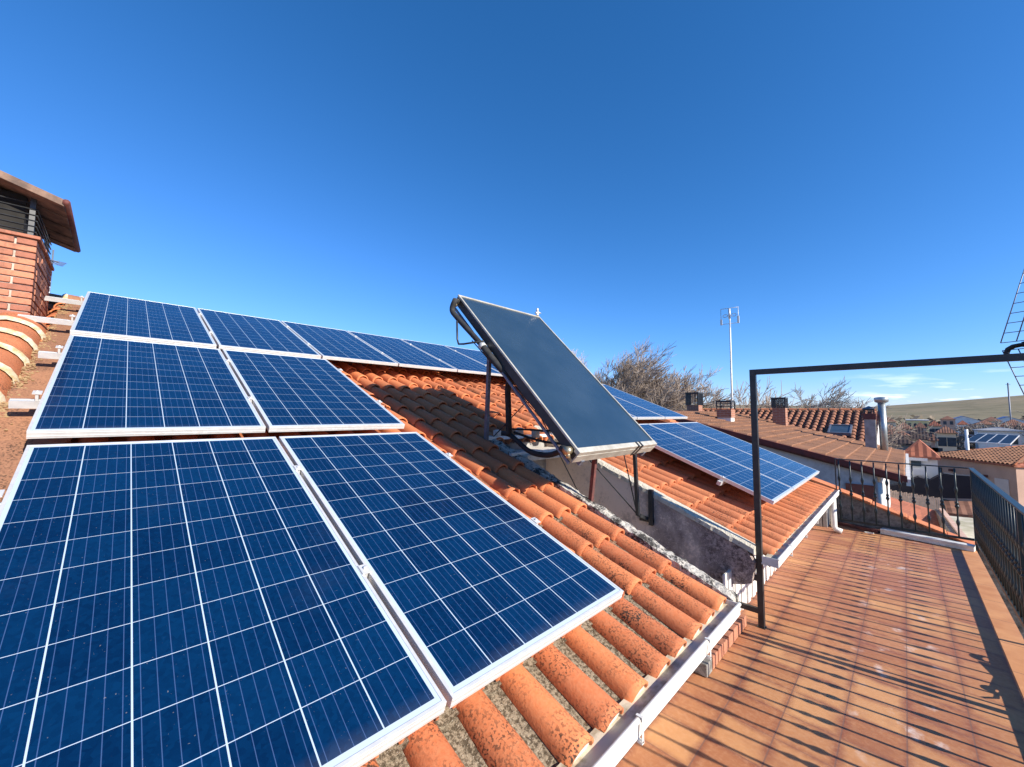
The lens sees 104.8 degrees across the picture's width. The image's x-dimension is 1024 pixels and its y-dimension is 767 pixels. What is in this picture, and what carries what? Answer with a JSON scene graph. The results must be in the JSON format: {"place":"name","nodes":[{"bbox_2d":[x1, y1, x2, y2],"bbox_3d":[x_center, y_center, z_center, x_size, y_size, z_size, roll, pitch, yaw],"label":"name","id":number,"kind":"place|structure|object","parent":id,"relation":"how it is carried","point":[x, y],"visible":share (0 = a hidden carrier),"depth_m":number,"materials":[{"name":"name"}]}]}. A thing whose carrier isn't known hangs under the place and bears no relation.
{"place":"outdoors","nodes":[
{"label":"outdoors","id":0,"kind":"place"},
{"bbox_2d":[0,0,1023,407],"label":"sky","id":1,"kind":"structure","parent":0,"point":[846,177],"materials":[{"name":"blue"}]},
{"bbox_2d":[615,523,1023,766],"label":"terrace floor","id":2,"kind":"structure","parent":0,"point":[862,649],"depth_m":2.62,"materials":[{"name":"tile"}]},
{"bbox_2d":[693,613,746,677],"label":"brick kerb","id":3,"kind":"structure","parent":2,"relation":"on","point":[719,650],"depth_m":2.86,"materials":[{"name":"brick"}]},
{"bbox_2d":[830,499,842,533],"bbox_3d":[4.825,1.955,5.866,0.138,0.536,0.072,-4,-6,45],"label":"downpipe","id":4,"kind":"object","parent":2,"relation":"on","point":[833,512],"visible":0.85,"depth_m":5.86,"materials":[{"name":"white metal"}]},
{"bbox_2d":[830,520,879,532],"bbox_3d":[5.334,2.215,6.142,0.170,0.046,0.620,3,-5,-28],"label":"rusty plate","id":5,"kind":"object","parent":2,"relation":"on","point":[874,530],"visible":0.67,"depth_m":6.04,"materials":[{"name":"metal"}]},
{"bbox_2d":[739,353,1023,629],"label":"steel pergola frame","id":6,"kind":"object","parent":2,"relation":"on","point":[759,574],"visible":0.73,"depth_m":3.25,"materials":[{"name":"black paint"}]},
{"bbox_2d":[1000,270,1023,394],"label":"grid antenna","id":7,"kind":"object","parent":6,"relation":"attached to","point":[1008,349],"visible":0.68,"depth_m":2.53,"materials":[{"name":"grey metal"}]},
{"bbox_2d":[880,528,975,551],"bbox_3d":[5.727,2.156,5.468,0.116,0.075,0.910,3,-5,-33],"label":"end flashing","id":8,"kind":"object","parent":2,"relation":"on","point":[934,540],"visible":1,"depth_m":5.40,"materials":[{"name":"white paint"}]},
{"bbox_2d":[834,458,974,540],"bbox_3d":[5.657,1.647,5.776,1.415,0.964,0.044,-4,-6,45],"label":"terrace railing","id":9,"kind":"object","parent":8,"relation":"on","point":[900,499],"visible":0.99,"depth_m":5.75,"materials":[{"name":"black metal"}]},
{"bbox_2d":[961,550,1023,698],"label":"terrace border","id":10,"kind":"object","parent":2,"relation":"attached to","point":[1009,636],"visible":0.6,"depth_m":3.41,"materials":[{"name":"tile"}]},
{"bbox_2d":[968,468,1023,627],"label":"terrace railing","id":11,"kind":"object","parent":10,"relation":"on","point":[998,518],"visible":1,"depth_m":3.72,"materials":[{"name":"black metal"}]},
{"bbox_2d":[702,395,1023,510],"bbox_3d":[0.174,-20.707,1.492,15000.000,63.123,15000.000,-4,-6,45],"label":"ground","id":12,"kind":"structure","parent":0,"point":[986,408],"depth_m":515.63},
{"bbox_2d":[0,293,738,766],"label":"tiled house","id":13,"kind":"structure","parent":12,"relation":"on","point":[558,701],"depth_m":2.30,"materials":[{"name":"orange ceramic"}]},
{"bbox_2d":[0,170,80,327],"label":"brick chimney","id":14,"kind":"object","parent":13,"relation":"on","point":[32,217],"visible":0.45,"depth_m":3.58,"materials":[{"name":"brick"}]},
{"bbox_2d":[17,314,73,325],"bbox_3d":[-2.022,-0.395,5.712,6.462,0.044,0.040,5,16,-45],"label":"mounting rail","id":15,"kind":"object","parent":13,"relation":"attached to","point":[51,320],"visible":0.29,"depth_m":3.54,"materials":[{"name":"metal"}]},
{"bbox_2d":[70,291,216,348],"bbox_3d":[-3.988,-0.716,4.310,0.992,0.041,1.958,5,16,-45],"label":"solar panel","id":16,"kind":"object","parent":15,"relation":"attached to","point":[111,316],"visible":0.96,"depth_m":4.07,"materials":[{"name":"glass"},{"name":"silicon"},{"name":"aluminium"}]},
{"bbox_2d":[197,308,320,358],"bbox_3d":[-3.275,-0.659,5.026,0.992,0.041,1.958,5,16,-45],"label":"solar panel","id":17,"kind":"object","parent":15,"relation":"attached to","point":[236,332],"visible":0.95,"depth_m":4.81,"materials":[{"name":"glass"},{"name":"silicon"},{"name":"aluminium"}]},
{"bbox_2d":[281,321,397,365],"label":"solar panel","id":18,"kind":"object","parent":15,"relation":"attached to","point":[334,344],"visible":0.88,"depth_m":5.54,"materials":[{"name":"glass"},{"name":"silicon"},{"name":"aluminium"}]},
{"bbox_2d":[401,339,501,375],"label":"solar panel","id":19,"kind":"object","parent":15,"relation":"attached to","point":[460,362],"visible":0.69,"depth_m":7.02,"materials":[{"name":"blue glass"}]},
{"bbox_2d":[444,345,498,371],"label":"solar panel","id":20,"kind":"object","parent":15,"relation":"attached to","point":[478,356],"visible":0.2,"depth_m":8.04,"materials":[{"name":"blue glass"}]},
{"bbox_2d":[49,249,66,292],"bbox_3d":[-6.548,-1.009,5.544,0.605,1.800,0.261,-4,-6,45],"label":"tv antenna","id":21,"kind":"object","parent":13,"relation":"attached to","point":[54,261],"visible":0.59,"depth_m":5.60,"materials":[{"name":"metal"}]},
{"bbox_2d":[44,296,82,304],"bbox_3d":[-2.679,-0.719,6.393,6.462,0.044,0.040,5,16,-45],"label":"mounting rail","id":22,"kind":"object","parent":13,"relation":"attached to","point":[62,300],"depth_m":4.23,"materials":[{"name":"metal"}]},
{"bbox_2d":[347,331,456,371],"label":"solar panel","id":23,"kind":"object","parent":22,"relation":"attached to","point":[401,353],"visible":0.91,"depth_m":6.27,"materials":[{"name":"glass"},{"name":"silicon"},{"name":"aluminium"}]},
{"bbox_2d":[38,351,343,373],"bbox_3d":[-2.644,-0.148,3.620,2.194,0.044,0.040,5,15,-45],"label":"mounting rail","id":24,"kind":"object","parent":13,"relation":"attached to","point":[48,355],"visible":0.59,"depth_m":2.87,"materials":[{"name":"metal"}]},
{"bbox_2d":[55,345,63,353],"bbox_3d":[-3.335,-0.252,2.905,0.036,0.059,0.050,5,15,-45],"label":"panel clamp","id":25,"kind":"object","parent":24,"relation":"attached to","point":[59,347],"visible":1,"depth_m":2.90,"materials":[{"name":"metal"}]},
{"bbox_2d":[8,398,383,408],"bbox_3d":[-1.986,0.172,2.939,2.194,0.044,0.040,5,15,-45],"label":"mounting rail","id":26,"kind":"object","parent":13,"relation":"attached to","point":[23,403],"visible":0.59,"depth_m":2.19,"materials":[{"name":"metal"}]},
{"bbox_2d":[32,390,42,401],"bbox_3d":[-2.677,0.068,2.223,0.036,0.058,0.050,5,15,-45],"label":"panel clamp","id":27,"kind":"object","parent":26,"relation":"attached to","point":[37,393],"visible":1,"depth_m":2.21,"materials":[{"name":"metal"}]},
{"bbox_2d":[26,334,265,438],"bbox_3d":[-2.604,-0.039,2.891,0.992,0.040,1.958,5,15,-45],"label":"solar panel","id":28,"kind":"object","parent":26,"relation":"attached to","point":[102,387],"visible":1,"depth_m":2.59,"materials":[{"name":"glass"},{"name":"silicon"},{"name":"aluminium"}]},
{"bbox_2d":[222,349,404,431],"bbox_3d":[-1.891,0.019,3.607,0.992,0.040,1.958,5,15,-45],"label":"solar panel","id":29,"kind":"object","parent":26,"relation":"attached to","point":[287,393],"visible":0.94,"depth_m":3.35,"materials":[{"name":"glass"},{"name":"silicon"},{"name":"aluminium"}]},
{"bbox_2d":[450,295,656,525],"bbox_3d":[0.411,0.425,3.754,1.529,2.765,1.656,-4,-6,45],"label":"solar thermal collector","id":30,"kind":"object","parent":13,"relation":"on","point":[582,413],"visible":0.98,"depth_m":3.58,"materials":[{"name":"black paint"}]},
{"bbox_2d":[557,599,740,766],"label":"rain gutter","id":31,"kind":"object","parent":13,"relation":"attached to","point":[611,746],"visible":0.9,"depth_m":1.61,"materials":[{"name":"white paint"}]},
{"bbox_3d":[-1.200,0.529,2.184,2.154,0.044,0.040,5,14,-45],"label":"mounting rail","id":32,"kind":"object","parent":13,"relation":"attached to","visible":0},
{"bbox_2d":[0,437,446,766],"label":"solar panel","id":33,"kind":"object","parent":32,"relation":"attached to","point":[196,603],"visible":1,"depth_m":1.19,"materials":[{"name":"glass"},{"name":"silicon"},{"name":"aluminium"}]},
{"bbox_2d":[358,563,371,576],"bbox_3d":[-0.587,0.751,1.562,0.036,0.059,0.050,5,14,-45],"label":"panel clamp","id":34,"kind":"object","parent":33,"relation":"attached to","point":[365,569],"visible":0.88,"depth_m":1.55,"materials":[{"name":"metal"}]},
{"bbox_2d":[293,465,302,473],"bbox_3d":[-1.184,0.482,2.179,0.036,0.058,0.050,5,14,-45],"label":"panel clamp","id":35,"kind":"object","parent":32,"relation":"attached to","point":[298,468],"visible":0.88,"depth_m":2.17,"materials":[{"name":"metal"}]},
{"bbox_2d":[278,432,623,708],"bbox_3d":[-0.478,0.674,2.175,0.992,0.041,1.958,5,14,-45],"label":"solar panel","id":36,"kind":"object","parent":32,"relation":"attached to","point":[476,583],"visible":0.98,"depth_m":1.81,"materials":[{"name":"glass"},{"name":"silicon"},{"name":"aluminium"}]},
{"bbox_2d":[531,517,540,524],"bbox_3d":[0.132,0.809,2.283,0.036,0.059,0.050,5,14,-45],"label":"panel clamp","id":37,"kind":"object","parent":36,"relation":"attached to","point":[535,520],"visible":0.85,"depth_m":2.27,"materials":[{"name":"metal"}]},
{"bbox_2d":[571,349,602,377],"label":"bare tree","id":38,"kind":"object","parent":12,"relation":"on","point":[585,362],"visible":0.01,"depth_m":34.37,"materials":[{"name":"brown plant"}]},
{"bbox_2d":[434,370,833,610],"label":"tiled house","id":39,"kind":"structure","parent":12,"relation":"on","point":[704,522],"depth_m":4.10,"materials":[{"name":"orange ceramic"}]},
{"bbox_2d":[716,480,725,485],"bbox_3d":[3.369,1.175,5.414,3.180,0.044,0.040,5,16,-45],"label":"mounting rail","id":40,"kind":"object","parent":39,"relation":"attached to","point":[719,483],"visible":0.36,"depth_m":4.30,"materials":[{"name":"metal"}]},
{"bbox_2d":[639,424,793,504],"bbox_3d":[2.356,0.922,5.008,0.992,0.040,1.958,5,16,-45],"label":"solar panel","id":41,"kind":"object","parent":40,"relation":"attached to","point":[739,476],"visible":0.81,"depth_m":4.75,"materials":[{"name":"blue silicon solar cells"},{"name":"glass"},{"name":"aluminium"}]},
{"bbox_2d":[649,423,807,490],"bbox_3d":[3.069,0.980,5.724,0.992,0.040,1.958,5,16,-45],"label":"solar panel","id":42,"kind":"object","parent":40,"relation":"attached to","point":[774,472],"visible":0.79,"depth_m":5.60,"materials":[{"name":"glass"},{"name":"silicon"},{"name":"aluminium"}]},
{"bbox_2d":[677,422,819,480],"bbox_3d":[3.783,1.037,6.440,0.992,0.040,1.958,5,16,-45],"label":"solar panel","id":43,"kind":"object","parent":40,"relation":"attached to","point":[809,473],"visible":0.78,"depth_m":6.32,"materials":[{"name":"blue glass"}]},
{"bbox_2d":[761,490,839,567],"bbox_3d":[3.479,1.537,4.561,0.134,0.094,4.042,-4,-6,45],"label":"rain gutter","id":44,"kind":"object","parent":39,"relation":"attached to","point":[778,558],"visible":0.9,"depth_m":3.77,"materials":[{"name":"white paint"}]},
{"bbox_3d":[1.969,0.456,6.867,3.180,0.044,0.040,5,15,-45],"label":"mounting rail","id":45,"kind":"object","parent":39,"relation":"attached to","visible":0},
{"bbox_2d":[612,395,664,419],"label":"solar panel","id":46,"kind":"object","parent":45,"relation":"attached to","point":[639,413],"visible":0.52,"depth_m":6.76,"materials":[{"name":"blue glass"}]},
{"bbox_2d":[602,384,687,418],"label":"solar panel","id":47,"kind":"object","parent":45,"relation":"attached to","point":[649,406],"visible":0.75,"depth_m":7.66,"materials":[{"name":"blue glass"}]},
{"bbox_2d":[594,336,705,410],"bbox_3d":[10.525,2.215,31.067,9.782,11.978,11.479,-4,-6,45],"label":"bare tree","id":48,"kind":"object","parent":12,"relation":"on","point":[638,373],"visible":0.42,"depth_m":29.09,"materials":[{"name":"brown plant"}]},
{"bbox_2d":[604,372,710,407],"bbox_3d":[11.478,3.292,31.565,9.698,9.839,6.342,0,-4,13],"label":"bare tree","id":49,"kind":"object","parent":12,"relation":"on","point":[643,391],"visible":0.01,"depth_m":32.41,"materials":[{"name":"brown plant"}]},
{"bbox_2d":[636,366,737,408],"bbox_3d":[12.232,3.400,29.675,8.806,9.312,5.440,-1,-4,23],"label":"bare tree","id":50,"kind":"object","parent":12,"relation":"on","point":[704,389],"visible":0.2,"depth_m":28.69,"materials":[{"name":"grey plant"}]},
{"bbox_2d":[646,364,745,410],"bbox_3d":[13.403,3.196,28.673,9.586,9.631,8.509,0,-4,7],"label":"bare tree","id":51,"kind":"object","parent":12,"relation":"on","point":[694,386],"visible":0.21,"depth_m":28.66,"materials":[{"name":"brown plant"}]},
{"bbox_2d":[720,307,738,407],"bbox_3d":[15.192,1.201,27.197,1.201,13.067,0.151,-3,-5,41],"label":"antenna mast","id":52,"kind":"object","parent":12,"relation":"on","point":[729,315],"visible":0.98,"depth_m":27.40,"materials":[{"name":"silver metal"}]},
{"bbox_2d":[734,376,818,411],"bbox_3d":[17.687,3.859,28.228,7.588,8.344,7.795,2,-4,-23],"label":"bare tree","id":53,"kind":"object","parent":12,"relation":"on","point":[767,404],"visible":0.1,"depth_m":26.88,"materials":[{"name":"brown plant"}]},
{"bbox_2d":[671,410,910,506],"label":"neighbour house","id":54,"kind":"structure","parent":12,"relation":"on","point":[817,450],"depth_m":10.45,"materials":[{"name":"tile"}]},
{"bbox_2d":[685,392,702,410],"bbox_3d":[8.928,1.328,19.275,0.640,1.770,0.640,-4,-6,45],"label":"roof chimney","id":55,"kind":"object","parent":54,"relation":"on","point":[689,402],"visible":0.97,"depth_m":19.14,"materials":[{"name":"black paint"}]},
{"bbox_2d":[716,400,735,421],"bbox_3d":[7.439,1.200,13.700,0.500,1.200,0.500,-4,-6,45],"label":"roof chimney","id":56,"kind":"object","parent":54,"relation":"on","point":[727,414],"visible":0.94,"depth_m":13.56,"materials":[{"name":"orange brick"}]},
{"bbox_2d":[771,397,787,425],"bbox_3d":[10.847,1.330,15.950,0.500,1.520,0.500,-4,-6,45],"label":"roof chimney","id":57,"kind":"object","parent":54,"relation":"on","point":[780,415],"visible":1,"depth_m":15.83,"materials":[{"name":"red brick"}]},
{"bbox_2d":[846,483,874,502],"bbox_3d":[7.958,2.840,8.993,0.490,1.060,0.039,-4,-6,45],"label":"door","id":58,"kind":"structure","parent":54,"relation":"in","point":[868,490],"depth_m":8.96,"materials":[{"name":"brown wood"}]},
{"bbox_2d":[862,406,877,448],"bbox_3d":[12.076,1.536,13.295,0.360,1.550,0.440,-4,-6,45],"label":"roof chimney","id":59,"kind":"object","parent":54,"relation":"on","point":[870,429],"visible":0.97,"depth_m":13.15,"materials":[{"name":"concrete"}]},
{"bbox_2d":[874,397,888,450],"bbox_3d":[12.304,1.421,13.077,0.380,1.950,0.380,-4,-6,45],"label":"flue pipe","id":60,"kind":"object","parent":54,"relation":"on","point":[881,402],"visible":0.91,"depth_m":13.02,"materials":[{"name":"metal"}]},
{"bbox_2d":[890,497,940,527],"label":"roof","id":61,"kind":"structure","parent":54,"relation":"attached to","point":[920,511],"depth_m":13.76,"materials":[{"name":"orange tile"}]},
{"bbox_2d":[702,408,879,444],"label":"neighbour house","id":62,"kind":"structure","parent":12,"relation":"on","point":[846,423],"depth_m":18.66,"materials":[{"name":"tile"}]},
{"bbox_2d":[748,375,855,411],"bbox_3d":[19.766,3.719,26.983,7.345,8.410,6.419,0,-4,4],"label":"bare tree","id":63,"kind":"object","parent":12,"relation":"on","point":[831,404],"visible":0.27,"depth_m":26.31,"materials":[{"name":"brown plant"}]},
{"bbox_2d":[660,419,1023,638],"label":"parapet wall","id":64,"kind":"structure","parent":12,"relation":"on","point":[869,506],"depth_m":6.01,"materials":[{"name":"paint"}]},
{"bbox_2d":[816,388,938,449],"bbox_3d":[24.889,3.948,27.223,9.945,8.145,6.193,3,-5,-34],"label":"bare tree","id":65,"kind":"object","parent":12,"relation":"on","point":[892,434],"visible":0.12,"depth_m":26.80,"materials":[{"name":"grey plant"}]},
{"bbox_2d":[878,417,896,426],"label":"town house","id":66,"kind":"structure","parent":12,"relation":"on","point":[889,422],"depth_m":93.51,"materials":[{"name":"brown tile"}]},
{"bbox_2d":[888,428,909,436],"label":"town house","id":67,"kind":"structure","parent":12,"relation":"on","point":[904,434],"depth_m":42.59,"materials":[{"name":"brown tile"}]},
{"bbox_2d":[888,433,913,483],"bbox_3d":[32.593,9.027,33.040,2.121,9.789,2.297,-4,-6,45],"label":"bare tree","id":68,"kind":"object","parent":12,"relation":"on","point":[907,444],"depth_m":32.57,"materials":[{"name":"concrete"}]},
{"bbox_2d":[898,422,913,433],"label":"town house","id":69,"kind":"structure","parent":12,"relation":"on","point":[907,427],"depth_m":63.49,"materials":[{"name":"brown tile"}]},
{"bbox_2d":[906,419,928,432],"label":"apartment block","id":70,"kind":"structure","parent":12,"relation":"on","point":[914,423],"depth_m":90.70,"materials":[{"name":"white glass"}]},
{"bbox_2d":[913,422,927,429],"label":"town house","id":71,"kind":"structure","parent":12,"relation":"on","point":[921,425],"depth_m":72.77,"materials":[{"name":"brown tile"}]},
{"bbox_2d":[905,439,940,508],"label":"house","id":72,"kind":"structure","parent":12,"relation":"on","point":[919,451],"depth_m":17.33,"materials":[{"name":"red tile"}]},
{"bbox_2d":[911,460,920,465],"bbox_3d":[17.957,3.519,17.524,0.320,0.300,0.095,-4,-6,45],"label":"window","id":73,"kind":"structure","parent":72,"relation":"in","point":[912,461],"depth_m":17.50,"materials":[{"name":"black glass"}]},
{"bbox_2d":[908,427,939,447],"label":"town house","id":74,"kind":"structure","parent":12,"relation":"on","point":[919,429],"depth_m":42.99,"materials":[{"name":"concrete"}]},
{"bbox_2d":[927,421,941,433],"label":"town house","id":75,"kind":"structure","parent":12,"relation":"on","point":[936,426],"depth_m":85.15,"materials":[{"name":"red tile"}]},
{"bbox_2d":[927,434,942,451],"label":"town house","id":76,"kind":"structure","parent":12,"relation":"on","point":[933,439],"depth_m":33.94,"materials":[{"name":"brown tile"}]},
{"bbox_2d":[934,426,957,450],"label":"town house","id":77,"kind":"structure","parent":12,"relation":"on","point":[946,436],"depth_m":53.58,"materials":[{"name":"white paint"}]},
{"bbox_2d":[938,437,946,445],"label":"window","id":78,"kind":"structure","parent":77,"relation":"in","point":[943,442],"depth_m":53.83,"materials":[{"name":"black glass"}]},
{"bbox_2d":[947,438,956,446],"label":"window","id":79,"kind":"structure","parent":77,"relation":"in","point":[951,441],"depth_m":53.20,"materials":[{"name":"black glass"}]},
{"bbox_2d":[939,416,955,430],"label":"town house","id":80,"kind":"structure","parent":12,"relation":"on","point":[948,421],"depth_m":140.65,"materials":[{"name":"brown tile"}]},
{"bbox_2d":[933,433,975,449],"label":"bare tree","id":81,"kind":"object","parent":12,"relation":"on","point":[960,442],"visible":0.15,"depth_m":57.79,"materials":[{"name":"brown plant"}]},
{"bbox_2d":[890,415,1023,431],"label":"scrub","id":82,"kind":"object","parent":12,"relation":"on","point":[932,418],"depth_m":263.84,"materials":[{"name":"brown plant"}]},
{"bbox_2d":[956,420,968,432],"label":"town house","id":83,"kind":"structure","parent":12,"relation":"on","point":[961,423],"depth_m":112.13,"materials":[{"name":"red tile"}]},
{"bbox_2d":[958,429,974,449],"bbox_3d":[31.693,5.795,27.342,0.800,5.200,0.156,-4,-6,45],"label":"chimney","id":84,"kind":"object","parent":12,"relation":"on","point":[966,435],"visible":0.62,"depth_m":27.43,"materials":[{"name":"grey metal"}]},
{"bbox_2d":[954,416,979,431],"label":"industrial shed","id":85,"kind":"structure","parent":12,"relation":"on","point":[965,419],"depth_m":216.61,"materials":[{"name":"metal"}]},
{"bbox_2d":[950,421,984,448],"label":"bare tree","id":86,"kind":"object","parent":12,"relation":"on","point":[971,432],"visible":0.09,"depth_m":61.66,"materials":[{"name":"brown plant"}]},
{"bbox_2d":[936,445,1023,505],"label":"pink house","id":87,"kind":"structure","parent":12,"relation":"on","point":[1001,468],"depth_m":24.54,"materials":[{"name":"red tile"}]},
{"bbox_2d":[964,433,1020,447],"bbox_3d":[35.803,4.310,29.346,7.759,0.920,2.290,3,-5,-34],"label":"roof solar array","id":88,"kind":"object","parent":87,"relation":"on","point":[998,439],"visible":0.84,"depth_m":28.93,"materials":[{"name":"glass"}]},
{"bbox_2d":[994,478,1009,495],"bbox_3d":[29.275,6.154,23.547,0.040,0.900,0.764,0,-4,8],"label":"window","id":89,"kind":"structure","parent":87,"relation":"in","point":[1003,484],"depth_m":23.45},
{"bbox_2d":[973,420,995,427],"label":"town house","id":90,"kind":"structure","parent":12,"relation":"on","point":[987,423],"depth_m":96.39,"materials":[{"name":"concrete"}]},
{"bbox_2d":[982,417,1000,426],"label":"town house","id":91,"kind":"structure","parent":12,"relation":"on","point":[989,419],"depth_m":121.25,"materials":[{"name":"brown tile"}]},
{"bbox_2d":[968,418,1023,430],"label":"bare tree","id":92,"kind":"object","parent":12,"relation":"on","point":[1006,425],"visible":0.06,"depth_m":61.80,"materials":[{"name":"brown plant"}]},
{"bbox_2d":[972,427,1023,448],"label":"town house","id":93,"kind":"structure","parent":12,"relation":"on","point":[1001,430],"depth_m":55.63,"materials":[{"name":"white glass"}]},
{"bbox_2d":[1005,383,1011,419],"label":"utility pole","id":94,"kind":"object","parent":12,"relation":"on","point":[1007,384],"visible":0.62,"depth_m":100.00,"materials":[{"name":"grey metal"}]},
{"bbox_2d":[996,416,1023,422],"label":"industrial shed","id":95,"kind":"structure","parent":12,"relation":"on","point":[1005,418],"depth_m":206.73,"materials":[{"name":"metal"}]},
{"bbox_2d":[999,419,1023,429],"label":"town house","id":96,"kind":"structure","parent":12,"relation":"on","point":[1013,421],"depth_m":74.97,"materials":[{"name":"brown tile"}]},
{"bbox_2d":[950,516,974,538],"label":"courtyard","id":97,"kind":"structure","parent":0,"point":[966,526],"depth_m":19.08,"materials":[{"name":"concrete"}]},
{"bbox_2d":[890,490,940,509],"bbox_3d":[15.502,5.194,15.265,1.623,1.992,0.030,-4,-6,45],"label":"slat fence","id":98,"kind":"object","parent":97,"relation":"on","point":[933,505],"visible":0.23,"depth_m":15.14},
{"bbox_2d":[890,472,971,506],"bbox_3d":[17.648,5.420,16.622,2.993,3.374,0.600,-4,-6,45],"label":"canopy","id":99,"kind":"object","parent":97,"relation":"on","point":[963,484],"visible":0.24,"depth_m":16.27,"materials":[{"name":"black fabric"}]},
{"bbox_2d":[935,508,967,537],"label":"garden wall","id":100,"kind":"structure","parent":97,"relation":"on","point":[950,524],"depth_m":11.41,"materials":[{"name":"paint"}]},
{"bbox_2d":[944,501,972,517],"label":"shed roof","id":101,"kind":"structure","parent":97,"relation":"on","point":[965,509],"depth_m":15.18,"materials":[{"name":"brown tile"}]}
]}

